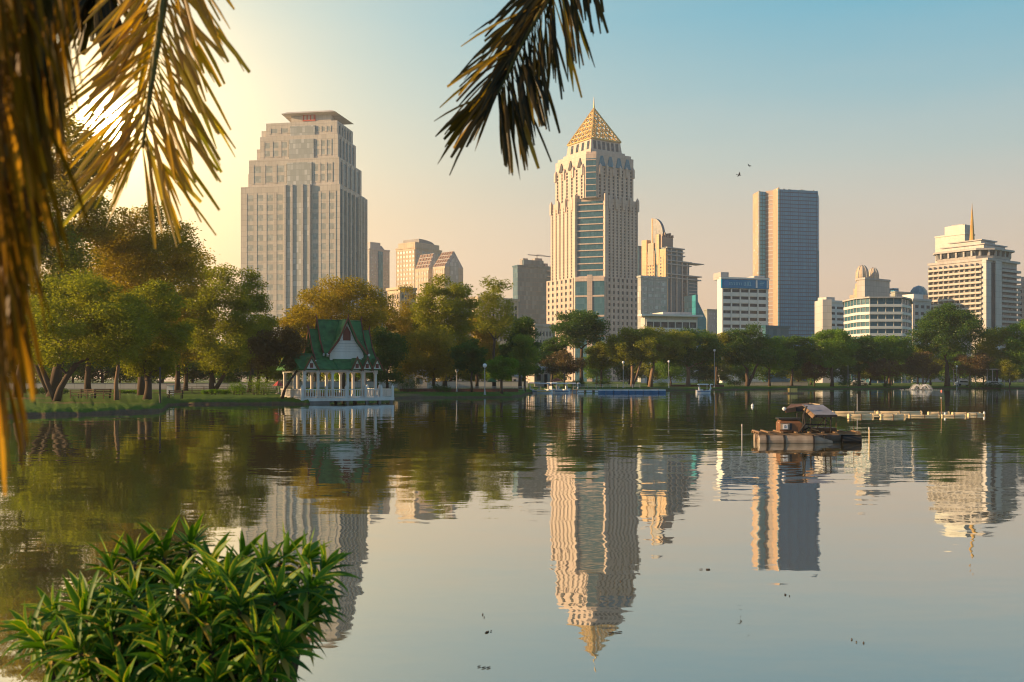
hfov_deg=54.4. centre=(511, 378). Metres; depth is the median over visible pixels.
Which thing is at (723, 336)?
tree
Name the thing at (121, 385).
perimeter wall
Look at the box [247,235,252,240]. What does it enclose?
window
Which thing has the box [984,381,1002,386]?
parked car
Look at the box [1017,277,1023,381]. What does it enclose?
apartment building
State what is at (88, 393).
park bench
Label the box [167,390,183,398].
park bench
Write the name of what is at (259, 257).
window
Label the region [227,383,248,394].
shrub
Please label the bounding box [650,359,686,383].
tree
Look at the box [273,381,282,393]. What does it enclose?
parasol
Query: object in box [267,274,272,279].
window
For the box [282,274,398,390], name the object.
tree
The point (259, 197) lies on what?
window
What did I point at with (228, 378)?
tree
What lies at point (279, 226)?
window
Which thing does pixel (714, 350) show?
street lamp
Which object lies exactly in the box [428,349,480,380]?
tree
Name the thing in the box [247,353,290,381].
tree
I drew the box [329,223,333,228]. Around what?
window
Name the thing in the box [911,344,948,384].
tree
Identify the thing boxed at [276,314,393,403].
lake pavilion
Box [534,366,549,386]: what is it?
kiosk
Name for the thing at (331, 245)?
window
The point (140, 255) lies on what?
tree
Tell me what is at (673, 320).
building
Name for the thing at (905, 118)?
sky
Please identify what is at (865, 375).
tree
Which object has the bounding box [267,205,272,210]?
window
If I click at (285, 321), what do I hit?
tree
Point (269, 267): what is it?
window
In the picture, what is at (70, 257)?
tree
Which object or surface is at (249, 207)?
window
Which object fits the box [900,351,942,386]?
tree
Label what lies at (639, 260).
office building
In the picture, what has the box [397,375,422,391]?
shrub
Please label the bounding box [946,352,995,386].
tree
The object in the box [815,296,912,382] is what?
office building
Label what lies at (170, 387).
notice box
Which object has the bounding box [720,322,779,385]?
tree
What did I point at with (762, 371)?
tree
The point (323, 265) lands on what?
window
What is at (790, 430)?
aerator raft
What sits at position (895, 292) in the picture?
apartment building
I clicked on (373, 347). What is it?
tree
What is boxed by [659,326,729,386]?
tree
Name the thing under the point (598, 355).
tree
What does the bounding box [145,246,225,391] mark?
tree
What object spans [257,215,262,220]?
window
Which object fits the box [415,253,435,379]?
gabled tower
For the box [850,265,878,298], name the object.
hotel building
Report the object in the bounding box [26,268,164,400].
tree
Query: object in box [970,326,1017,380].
tree
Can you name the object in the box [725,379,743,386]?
hedge
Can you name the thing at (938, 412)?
floating pipe
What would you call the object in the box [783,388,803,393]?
work raft
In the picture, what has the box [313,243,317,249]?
window
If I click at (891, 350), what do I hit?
tree
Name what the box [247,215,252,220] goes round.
window
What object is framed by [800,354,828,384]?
tree
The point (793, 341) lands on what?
tree
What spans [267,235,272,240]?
window
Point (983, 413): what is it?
floating pipe
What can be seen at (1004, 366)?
tree
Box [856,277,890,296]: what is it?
office building
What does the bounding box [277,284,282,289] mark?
window
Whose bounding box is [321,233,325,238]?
window
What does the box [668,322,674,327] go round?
window
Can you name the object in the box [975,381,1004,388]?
hedge
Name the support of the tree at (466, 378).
on the ground
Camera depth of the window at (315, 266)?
602.64 m
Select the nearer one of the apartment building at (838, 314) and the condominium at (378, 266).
the apartment building at (838, 314)
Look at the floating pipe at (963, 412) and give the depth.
72.46 m
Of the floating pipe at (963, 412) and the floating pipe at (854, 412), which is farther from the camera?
the floating pipe at (854, 412)
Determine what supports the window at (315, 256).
in the office tower at (304, 212)
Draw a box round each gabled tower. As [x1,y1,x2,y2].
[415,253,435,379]
[433,251,462,380]
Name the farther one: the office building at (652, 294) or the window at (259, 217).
the window at (259, 217)
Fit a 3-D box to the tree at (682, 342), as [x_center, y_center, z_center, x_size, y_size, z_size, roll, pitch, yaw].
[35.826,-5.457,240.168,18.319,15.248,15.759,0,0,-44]
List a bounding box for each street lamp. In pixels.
[483,363,486,394]
[713,349,715,386]
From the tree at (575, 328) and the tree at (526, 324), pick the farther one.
the tree at (575, 328)
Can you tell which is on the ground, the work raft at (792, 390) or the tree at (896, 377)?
the tree at (896, 377)
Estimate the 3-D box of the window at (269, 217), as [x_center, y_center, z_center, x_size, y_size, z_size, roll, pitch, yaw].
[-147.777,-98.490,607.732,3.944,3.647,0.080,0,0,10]
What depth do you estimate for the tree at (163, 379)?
177.31 m
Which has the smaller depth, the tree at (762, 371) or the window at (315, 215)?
the tree at (762, 371)
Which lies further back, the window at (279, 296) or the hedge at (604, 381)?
the window at (279, 296)
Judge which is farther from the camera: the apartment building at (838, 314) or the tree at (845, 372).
the apartment building at (838, 314)
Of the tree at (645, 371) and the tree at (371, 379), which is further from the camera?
the tree at (645, 371)
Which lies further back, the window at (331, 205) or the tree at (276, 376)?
the window at (331, 205)
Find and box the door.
[544,374,547,386]
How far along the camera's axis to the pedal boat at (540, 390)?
183.33 m
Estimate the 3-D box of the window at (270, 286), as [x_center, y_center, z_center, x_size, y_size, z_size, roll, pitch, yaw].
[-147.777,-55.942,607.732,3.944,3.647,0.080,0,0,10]
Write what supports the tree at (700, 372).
on the ground
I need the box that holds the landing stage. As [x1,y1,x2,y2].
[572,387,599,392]
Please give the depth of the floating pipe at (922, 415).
68.97 m
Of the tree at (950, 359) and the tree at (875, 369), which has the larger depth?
the tree at (950, 359)
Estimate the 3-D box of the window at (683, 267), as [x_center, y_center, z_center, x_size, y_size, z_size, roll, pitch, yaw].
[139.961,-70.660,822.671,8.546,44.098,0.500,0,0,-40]
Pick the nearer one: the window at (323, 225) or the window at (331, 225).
the window at (331, 225)
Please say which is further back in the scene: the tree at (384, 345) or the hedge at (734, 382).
the hedge at (734, 382)
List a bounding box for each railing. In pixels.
[70,390,120,398]
[180,388,275,390]
[400,386,523,387]
[574,384,639,387]
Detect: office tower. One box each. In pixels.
[241,110,367,381]
[546,102,638,381]
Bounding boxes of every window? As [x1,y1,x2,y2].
[247,195,252,201]
[247,205,252,210]
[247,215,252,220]
[247,225,252,230]
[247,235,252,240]
[247,245,252,250]
[247,255,252,260]
[257,195,262,200]
[257,205,262,210]
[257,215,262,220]
[257,225,262,230]
[257,235,262,240]
[257,245,262,250]
[257,255,262,260]
[257,265,262,270]
[267,195,272,200]
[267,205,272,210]
[267,215,272,220]
[267,225,272,230]
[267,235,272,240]
[267,245,272,250]
[267,254,272,260]
[267,264,272,270]
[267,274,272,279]
[267,284,272,289]
[267,294,272,299]
[277,194,282,200]
[277,204,282,210]
[277,214,282,219]
[277,224,282,229]
[277,234,282,239]
[277,244,282,249]
[277,254,282,259]
[277,264,282,269]
[277,274,282,279]
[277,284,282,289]
[277,294,282,299]
[313,193,317,198]
[313,203,317,208]
[313,213,317,218]
[313,223,317,228]
[313,233,317,239]
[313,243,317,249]
[313,253,317,259]
[313,263,317,269]
[313,274,317,279]
[321,193,325,198]
[321,203,325,208]
[321,213,325,218]
[321,223,325,228]
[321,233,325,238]
[321,243,325,248]
[321,253,325,258]
[321,263,325,268]
[329,193,333,198]
[329,203,333,208]
[329,213,333,218]
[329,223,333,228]
[329,233,333,238]
[329,243,333,248]
[329,253,333,258]
[329,263,333,268]
[432,258,435,281]
[450,256,457,284]
[548,168,636,379]
[654,322,659,327]
[661,322,667,327]
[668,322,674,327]
[676,322,681,327]
[683,267,684,311]
[683,322,688,327]
[690,322,695,327]
[754,220,757,275]
[845,298,908,382]
[937,250,1011,258]
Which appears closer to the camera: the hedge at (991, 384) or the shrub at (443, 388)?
the shrub at (443, 388)
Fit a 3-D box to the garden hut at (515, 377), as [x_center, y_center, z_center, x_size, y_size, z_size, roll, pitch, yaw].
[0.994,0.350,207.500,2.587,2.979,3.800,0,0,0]
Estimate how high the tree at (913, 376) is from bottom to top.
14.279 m
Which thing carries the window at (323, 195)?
in the office tower at (304, 212)
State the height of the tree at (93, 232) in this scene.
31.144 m
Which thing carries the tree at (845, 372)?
on the ground
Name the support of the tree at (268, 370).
on the ground
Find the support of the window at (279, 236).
in the office tower at (304, 212)
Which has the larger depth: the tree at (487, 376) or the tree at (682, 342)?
the tree at (682, 342)
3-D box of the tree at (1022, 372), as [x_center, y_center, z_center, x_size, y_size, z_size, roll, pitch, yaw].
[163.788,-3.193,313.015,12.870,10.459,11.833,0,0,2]
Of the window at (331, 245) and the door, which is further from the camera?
the window at (331, 245)
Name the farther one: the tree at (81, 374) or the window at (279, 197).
the window at (279, 197)
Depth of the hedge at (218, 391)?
119.89 m
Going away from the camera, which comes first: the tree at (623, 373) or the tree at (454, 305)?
the tree at (454, 305)
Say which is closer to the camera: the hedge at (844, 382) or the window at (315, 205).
the hedge at (844, 382)
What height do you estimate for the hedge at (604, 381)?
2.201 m
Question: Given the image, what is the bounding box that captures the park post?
[159,367,160,402]
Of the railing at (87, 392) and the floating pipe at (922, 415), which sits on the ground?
the railing at (87, 392)
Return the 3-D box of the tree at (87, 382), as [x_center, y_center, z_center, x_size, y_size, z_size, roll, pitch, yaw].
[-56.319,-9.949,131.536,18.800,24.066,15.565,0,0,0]
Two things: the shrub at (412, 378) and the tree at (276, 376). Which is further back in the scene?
the tree at (276, 376)
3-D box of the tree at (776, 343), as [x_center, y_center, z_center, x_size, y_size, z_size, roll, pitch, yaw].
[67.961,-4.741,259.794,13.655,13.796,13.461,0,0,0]
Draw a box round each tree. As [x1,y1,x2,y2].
[0,0,608,495]
[13,208,107,396]
[16,322,66,392]
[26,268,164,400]
[30,215,131,390]
[31,108,127,396]
[35,364,71,380]
[49,354,105,382]
[68,351,134,382]
[80,202,210,394]
[80,300,153,399]
[102,367,137,382]
[109,277,196,399]
[136,347,193,382]
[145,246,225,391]
[166,285,220,389]
[173,337,222,382]
[179,262,267,389]
[189,340,241,382]
[214,346,256,382]
[222,266,278,391]
[236,313,281,389]
[245,324,311,398]
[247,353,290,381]
[269,357,302,380]
[276,302,312,388]
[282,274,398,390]
[300,372,337,380]
[320,373,360,380]
[329,372,370,380]
[338,297,411,387]
[358,325,384,384]
[366,363,392,380]
[368,326,412,388]
[390,283,422,364]
[391,308,430,368]
[393,319,468,387]
[409,274,482,385]
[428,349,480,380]
[448,338,488,391]
[454,347,483,380]
[456,314,504,387]
[472,275,518,387]
[480,342,517,380]
[485,356,521,393]
[498,315,542,388]
[501,338,551,380]
[507,333,539,391]
[536,336,569,385]
[538,349,591,386]
[549,309,612,385]
[550,366,569,384]
[583,340,619,385]
[583,345,612,383]
[603,326,674,385]
[611,359,642,384]
[627,325,699,386]
[628,360,661,384]
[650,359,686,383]
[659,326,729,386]
[684,361,713,383]
[701,332,740,383]
[704,360,735,383]
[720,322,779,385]
[730,361,758,381]
[749,363,790,381]
[752,335,797,385]
[780,334,815,385]
[785,357,814,381]
[799,360,829,385]
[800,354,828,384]
[804,327,861,385]
[825,354,854,384]
[838,334,884,385]
[852,361,883,384]
[864,357,907,383]
[867,334,917,384]
[878,354,908,384]
[899,341,923,384]
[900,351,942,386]
[905,302,990,385]
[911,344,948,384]
[934,350,972,381]
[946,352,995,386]
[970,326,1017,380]
[971,358,1000,384]
[993,358,1023,384]
[994,359,1021,388]
[1001,319,1023,366]
[1015,364,1023,378]
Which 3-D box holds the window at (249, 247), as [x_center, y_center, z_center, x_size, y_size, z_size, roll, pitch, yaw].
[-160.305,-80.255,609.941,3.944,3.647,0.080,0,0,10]
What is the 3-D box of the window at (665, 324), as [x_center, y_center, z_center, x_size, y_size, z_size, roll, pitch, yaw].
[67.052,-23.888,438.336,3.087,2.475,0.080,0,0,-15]
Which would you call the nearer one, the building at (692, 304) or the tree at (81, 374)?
the tree at (81, 374)
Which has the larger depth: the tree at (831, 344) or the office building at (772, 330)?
the office building at (772, 330)
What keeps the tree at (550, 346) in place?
on the ground
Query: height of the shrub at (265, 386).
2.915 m
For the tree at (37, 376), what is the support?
on the ground
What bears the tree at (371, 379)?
on the ground
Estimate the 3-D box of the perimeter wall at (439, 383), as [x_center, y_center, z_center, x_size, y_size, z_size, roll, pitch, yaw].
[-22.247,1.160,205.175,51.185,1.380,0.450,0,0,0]
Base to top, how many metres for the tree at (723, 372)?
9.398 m
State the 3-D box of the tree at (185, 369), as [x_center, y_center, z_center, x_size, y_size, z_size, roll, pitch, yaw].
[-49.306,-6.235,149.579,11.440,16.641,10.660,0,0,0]
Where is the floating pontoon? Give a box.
[598,390,665,392]
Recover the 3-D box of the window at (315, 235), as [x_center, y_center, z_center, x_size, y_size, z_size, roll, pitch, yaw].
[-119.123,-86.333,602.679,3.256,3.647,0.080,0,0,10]
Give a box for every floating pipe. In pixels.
[832,411,875,413]
[847,414,873,416]
[876,411,922,413]
[879,414,905,416]
[908,415,939,416]
[927,411,949,413]
[941,413,965,416]
[951,412,980,414]
[967,411,984,415]
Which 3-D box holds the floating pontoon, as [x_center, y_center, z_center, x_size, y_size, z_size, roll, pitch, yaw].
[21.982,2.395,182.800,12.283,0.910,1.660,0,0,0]
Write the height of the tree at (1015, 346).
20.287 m
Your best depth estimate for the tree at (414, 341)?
180.85 m
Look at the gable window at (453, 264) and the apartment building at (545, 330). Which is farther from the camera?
the gable window at (453, 264)
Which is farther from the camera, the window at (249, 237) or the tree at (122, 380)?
the window at (249, 237)
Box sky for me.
[29,0,1023,378]
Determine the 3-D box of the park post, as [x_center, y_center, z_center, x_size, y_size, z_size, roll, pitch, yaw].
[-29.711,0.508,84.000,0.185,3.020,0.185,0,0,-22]
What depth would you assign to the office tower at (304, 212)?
607.61 m
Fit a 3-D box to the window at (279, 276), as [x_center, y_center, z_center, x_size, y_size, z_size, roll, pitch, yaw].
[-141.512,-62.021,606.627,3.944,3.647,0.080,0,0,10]
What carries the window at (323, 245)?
in the office tower at (304, 212)
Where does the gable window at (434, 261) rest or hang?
in the gabled tower at (424, 268)
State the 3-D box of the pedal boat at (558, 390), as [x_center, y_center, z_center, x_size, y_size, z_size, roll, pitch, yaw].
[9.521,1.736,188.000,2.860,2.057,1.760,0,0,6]
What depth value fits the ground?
115.08 m
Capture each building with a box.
[158,244,194,381]
[386,287,416,380]
[462,296,519,380]
[526,323,554,382]
[637,275,667,381]
[637,312,702,382]
[638,246,641,275]
[684,295,705,381]
[703,309,716,380]
[713,272,769,382]
[761,325,789,381]
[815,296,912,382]
[818,297,843,381]
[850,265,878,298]
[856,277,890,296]
[890,288,911,295]
[902,294,931,381]
[910,285,927,298]
[927,208,1020,381]
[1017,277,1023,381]
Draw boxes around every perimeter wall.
[11,383,275,388]
[280,381,527,387]
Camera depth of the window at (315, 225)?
602.64 m
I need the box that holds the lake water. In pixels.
[0,389,1023,681]
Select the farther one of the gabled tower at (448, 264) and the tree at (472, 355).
the gabled tower at (448, 264)
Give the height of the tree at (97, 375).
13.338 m
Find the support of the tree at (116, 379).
on the ground
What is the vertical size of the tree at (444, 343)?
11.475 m
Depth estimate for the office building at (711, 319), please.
882.38 m
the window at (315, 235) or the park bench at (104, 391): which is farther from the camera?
the window at (315, 235)
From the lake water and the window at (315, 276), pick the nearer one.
the lake water
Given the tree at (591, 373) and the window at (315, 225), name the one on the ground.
the tree at (591, 373)
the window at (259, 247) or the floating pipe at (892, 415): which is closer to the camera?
the floating pipe at (892, 415)
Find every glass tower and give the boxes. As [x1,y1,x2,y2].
[512,254,550,377]
[753,187,818,380]
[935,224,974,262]
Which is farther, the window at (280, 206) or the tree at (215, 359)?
the window at (280, 206)
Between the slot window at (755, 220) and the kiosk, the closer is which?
the kiosk
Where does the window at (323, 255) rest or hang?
in the office tower at (304, 212)
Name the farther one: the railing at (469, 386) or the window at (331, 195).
the window at (331, 195)
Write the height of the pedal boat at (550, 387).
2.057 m
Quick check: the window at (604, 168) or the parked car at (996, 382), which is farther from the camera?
the window at (604, 168)
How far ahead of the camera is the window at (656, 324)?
437.42 m
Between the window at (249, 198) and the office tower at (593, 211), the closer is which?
the window at (249, 198)
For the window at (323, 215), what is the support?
in the office tower at (304, 212)
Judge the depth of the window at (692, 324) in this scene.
441.82 m
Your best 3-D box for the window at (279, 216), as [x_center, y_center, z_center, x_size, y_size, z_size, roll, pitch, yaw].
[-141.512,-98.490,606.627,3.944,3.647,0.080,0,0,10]
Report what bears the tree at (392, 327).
on the ground
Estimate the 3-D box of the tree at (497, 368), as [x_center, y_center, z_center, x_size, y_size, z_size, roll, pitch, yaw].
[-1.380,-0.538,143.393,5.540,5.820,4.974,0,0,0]
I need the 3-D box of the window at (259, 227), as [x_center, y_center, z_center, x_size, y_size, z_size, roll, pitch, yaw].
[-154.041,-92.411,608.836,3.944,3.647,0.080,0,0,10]
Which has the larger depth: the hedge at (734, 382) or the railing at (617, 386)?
the hedge at (734, 382)
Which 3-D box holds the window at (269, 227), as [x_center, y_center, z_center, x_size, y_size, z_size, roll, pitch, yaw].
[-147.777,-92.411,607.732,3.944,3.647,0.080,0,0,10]
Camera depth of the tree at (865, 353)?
265.54 m
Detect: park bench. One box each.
[78,389,95,397]
[95,389,111,397]
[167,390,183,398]
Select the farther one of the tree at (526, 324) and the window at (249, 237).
the window at (249, 237)
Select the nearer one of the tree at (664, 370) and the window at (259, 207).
the tree at (664, 370)
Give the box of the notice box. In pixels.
[166,385,174,395]
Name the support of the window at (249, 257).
in the office tower at (304, 212)
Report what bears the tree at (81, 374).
on the ground
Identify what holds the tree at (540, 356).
on the ground
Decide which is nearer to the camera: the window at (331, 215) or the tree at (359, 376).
the tree at (359, 376)
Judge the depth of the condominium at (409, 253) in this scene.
888.38 m
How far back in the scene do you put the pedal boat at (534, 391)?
185.26 m
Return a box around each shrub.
[0,512,361,681]
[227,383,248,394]
[244,371,279,394]
[396,371,414,389]
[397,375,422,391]
[431,384,451,391]
[569,380,586,386]
[965,376,985,388]
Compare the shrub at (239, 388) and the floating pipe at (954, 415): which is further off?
the shrub at (239, 388)
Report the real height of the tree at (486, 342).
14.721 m
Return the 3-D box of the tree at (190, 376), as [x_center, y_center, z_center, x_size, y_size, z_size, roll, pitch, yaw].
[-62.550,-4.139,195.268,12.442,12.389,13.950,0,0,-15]
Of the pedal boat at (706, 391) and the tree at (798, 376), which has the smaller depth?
the pedal boat at (706, 391)
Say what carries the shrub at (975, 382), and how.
on the ground
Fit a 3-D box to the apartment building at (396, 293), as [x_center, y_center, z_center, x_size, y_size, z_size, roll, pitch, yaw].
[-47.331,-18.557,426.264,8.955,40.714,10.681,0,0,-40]
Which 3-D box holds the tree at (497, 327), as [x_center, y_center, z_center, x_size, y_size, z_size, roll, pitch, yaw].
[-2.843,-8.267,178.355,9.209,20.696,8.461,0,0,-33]
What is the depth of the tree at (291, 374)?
228.16 m
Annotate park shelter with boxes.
[953,369,1009,386]
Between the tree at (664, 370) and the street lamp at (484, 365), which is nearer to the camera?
the street lamp at (484, 365)
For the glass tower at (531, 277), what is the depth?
775.79 m
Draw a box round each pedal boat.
[527,382,539,392]
[537,383,552,392]
[547,383,559,392]
[555,383,569,392]
[563,383,579,391]
[696,384,712,392]
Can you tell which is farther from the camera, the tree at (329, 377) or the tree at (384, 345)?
the tree at (329, 377)
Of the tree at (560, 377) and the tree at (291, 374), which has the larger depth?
the tree at (560, 377)
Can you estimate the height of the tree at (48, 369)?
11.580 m
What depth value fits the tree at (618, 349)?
233.74 m
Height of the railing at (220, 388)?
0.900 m
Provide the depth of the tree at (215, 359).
126.76 m
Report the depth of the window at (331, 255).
600.88 m
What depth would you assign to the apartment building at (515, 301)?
428.01 m
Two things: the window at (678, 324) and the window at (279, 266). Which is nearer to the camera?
the window at (678, 324)
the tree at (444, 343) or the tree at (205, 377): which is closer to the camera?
the tree at (444, 343)
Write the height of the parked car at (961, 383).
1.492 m
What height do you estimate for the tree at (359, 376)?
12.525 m
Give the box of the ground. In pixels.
[5,379,1023,416]
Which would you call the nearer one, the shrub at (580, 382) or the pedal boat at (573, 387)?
the pedal boat at (573, 387)
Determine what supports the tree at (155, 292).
on the ground
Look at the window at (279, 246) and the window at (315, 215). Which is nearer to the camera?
the window at (315, 215)
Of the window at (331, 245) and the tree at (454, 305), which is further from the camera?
the window at (331, 245)
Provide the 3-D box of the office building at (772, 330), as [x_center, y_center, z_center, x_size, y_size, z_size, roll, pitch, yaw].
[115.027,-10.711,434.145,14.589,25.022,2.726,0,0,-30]
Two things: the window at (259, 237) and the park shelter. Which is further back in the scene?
the window at (259, 237)
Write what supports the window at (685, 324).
in the building at (673, 320)
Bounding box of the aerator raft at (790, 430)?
[752,403,861,442]
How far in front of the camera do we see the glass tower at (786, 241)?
910.92 m
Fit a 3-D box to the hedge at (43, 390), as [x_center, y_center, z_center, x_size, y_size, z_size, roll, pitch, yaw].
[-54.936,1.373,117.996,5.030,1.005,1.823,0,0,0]
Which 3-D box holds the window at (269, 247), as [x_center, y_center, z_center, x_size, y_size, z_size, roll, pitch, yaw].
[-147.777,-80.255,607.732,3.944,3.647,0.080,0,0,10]
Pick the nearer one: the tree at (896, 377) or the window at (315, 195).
the tree at (896, 377)
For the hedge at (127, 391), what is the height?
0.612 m
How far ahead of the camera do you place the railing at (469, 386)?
152.47 m
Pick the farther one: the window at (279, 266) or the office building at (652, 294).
the window at (279, 266)
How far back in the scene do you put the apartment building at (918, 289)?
805.87 m
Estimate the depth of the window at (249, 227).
609.97 m
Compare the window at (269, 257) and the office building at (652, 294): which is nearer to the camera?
the office building at (652, 294)
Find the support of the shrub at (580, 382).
on the ground
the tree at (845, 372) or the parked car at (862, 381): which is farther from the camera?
the tree at (845, 372)
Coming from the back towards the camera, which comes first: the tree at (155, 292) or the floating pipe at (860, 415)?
the tree at (155, 292)
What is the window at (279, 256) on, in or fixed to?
in the office tower at (304, 212)
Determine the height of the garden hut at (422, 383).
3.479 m
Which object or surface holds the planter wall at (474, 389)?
on the ground
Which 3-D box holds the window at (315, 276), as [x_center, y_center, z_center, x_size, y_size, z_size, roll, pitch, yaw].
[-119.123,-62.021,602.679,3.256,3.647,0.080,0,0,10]
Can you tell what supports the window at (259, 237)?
in the office tower at (304, 212)
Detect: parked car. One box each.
[851,380,867,385]
[954,381,971,385]
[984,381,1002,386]
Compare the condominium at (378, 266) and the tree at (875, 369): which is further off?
the condominium at (378, 266)
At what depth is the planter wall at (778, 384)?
275.00 m
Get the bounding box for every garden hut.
[415,370,428,387]
[512,375,521,380]
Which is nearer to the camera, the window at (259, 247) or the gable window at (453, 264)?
the window at (259, 247)
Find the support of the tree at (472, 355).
on the ground
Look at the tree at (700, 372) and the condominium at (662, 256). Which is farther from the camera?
the condominium at (662, 256)
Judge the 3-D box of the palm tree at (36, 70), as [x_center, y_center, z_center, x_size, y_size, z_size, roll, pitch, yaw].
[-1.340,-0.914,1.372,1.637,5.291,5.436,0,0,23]
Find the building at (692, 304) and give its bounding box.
[684,295,705,381]
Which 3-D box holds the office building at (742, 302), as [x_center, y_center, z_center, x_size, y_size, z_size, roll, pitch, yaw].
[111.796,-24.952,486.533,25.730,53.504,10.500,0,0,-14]
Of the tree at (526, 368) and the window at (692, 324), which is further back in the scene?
the window at (692, 324)
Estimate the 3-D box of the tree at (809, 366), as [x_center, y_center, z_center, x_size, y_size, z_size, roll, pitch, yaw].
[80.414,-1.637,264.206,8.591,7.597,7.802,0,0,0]
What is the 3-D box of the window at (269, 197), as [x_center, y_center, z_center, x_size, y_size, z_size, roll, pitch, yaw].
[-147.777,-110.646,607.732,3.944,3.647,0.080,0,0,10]
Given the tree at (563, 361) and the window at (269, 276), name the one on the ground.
the tree at (563, 361)
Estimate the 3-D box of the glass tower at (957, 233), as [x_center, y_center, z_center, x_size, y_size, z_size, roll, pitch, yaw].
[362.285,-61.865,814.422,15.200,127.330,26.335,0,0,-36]
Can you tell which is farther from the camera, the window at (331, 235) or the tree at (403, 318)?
the window at (331, 235)
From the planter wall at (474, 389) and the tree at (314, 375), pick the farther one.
the tree at (314, 375)
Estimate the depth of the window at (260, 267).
608.71 m
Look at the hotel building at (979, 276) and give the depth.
570.49 m
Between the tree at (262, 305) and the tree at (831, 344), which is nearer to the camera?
the tree at (262, 305)
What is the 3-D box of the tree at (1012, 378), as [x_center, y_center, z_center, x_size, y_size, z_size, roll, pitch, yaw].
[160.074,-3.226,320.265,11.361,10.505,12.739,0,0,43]
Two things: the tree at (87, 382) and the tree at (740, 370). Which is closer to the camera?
the tree at (87, 382)
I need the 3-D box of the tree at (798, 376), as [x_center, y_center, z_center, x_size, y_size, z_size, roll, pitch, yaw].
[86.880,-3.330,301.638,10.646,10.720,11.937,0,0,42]
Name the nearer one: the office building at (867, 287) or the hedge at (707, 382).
the hedge at (707, 382)
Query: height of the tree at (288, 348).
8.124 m
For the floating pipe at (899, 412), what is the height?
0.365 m
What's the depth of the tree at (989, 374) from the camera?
312.63 m
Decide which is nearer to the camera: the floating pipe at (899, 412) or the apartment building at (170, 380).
the floating pipe at (899, 412)
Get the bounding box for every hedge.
[26,387,69,394]
[112,389,136,393]
[201,389,230,394]
[593,379,613,385]
[695,378,717,386]
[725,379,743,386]
[837,380,860,386]
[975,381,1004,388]
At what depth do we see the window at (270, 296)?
607.67 m
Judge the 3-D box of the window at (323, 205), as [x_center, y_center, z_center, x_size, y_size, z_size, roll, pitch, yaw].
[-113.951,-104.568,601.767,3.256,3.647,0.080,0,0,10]
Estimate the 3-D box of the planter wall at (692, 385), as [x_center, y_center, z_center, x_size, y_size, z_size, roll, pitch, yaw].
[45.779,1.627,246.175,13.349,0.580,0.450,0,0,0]
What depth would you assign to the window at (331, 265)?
600.88 m
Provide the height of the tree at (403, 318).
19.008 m
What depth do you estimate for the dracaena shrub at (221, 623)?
3.34 m
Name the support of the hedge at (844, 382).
on the ground
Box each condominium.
[368,242,389,380]
[395,239,441,287]
[642,218,703,311]
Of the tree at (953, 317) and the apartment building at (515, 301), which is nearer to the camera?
the tree at (953, 317)
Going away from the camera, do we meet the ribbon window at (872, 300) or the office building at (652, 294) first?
the ribbon window at (872, 300)
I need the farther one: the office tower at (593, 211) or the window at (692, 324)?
the office tower at (593, 211)
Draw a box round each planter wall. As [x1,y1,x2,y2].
[400,388,518,391]
[670,384,723,386]
[736,382,807,385]
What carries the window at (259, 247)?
in the office tower at (304, 212)

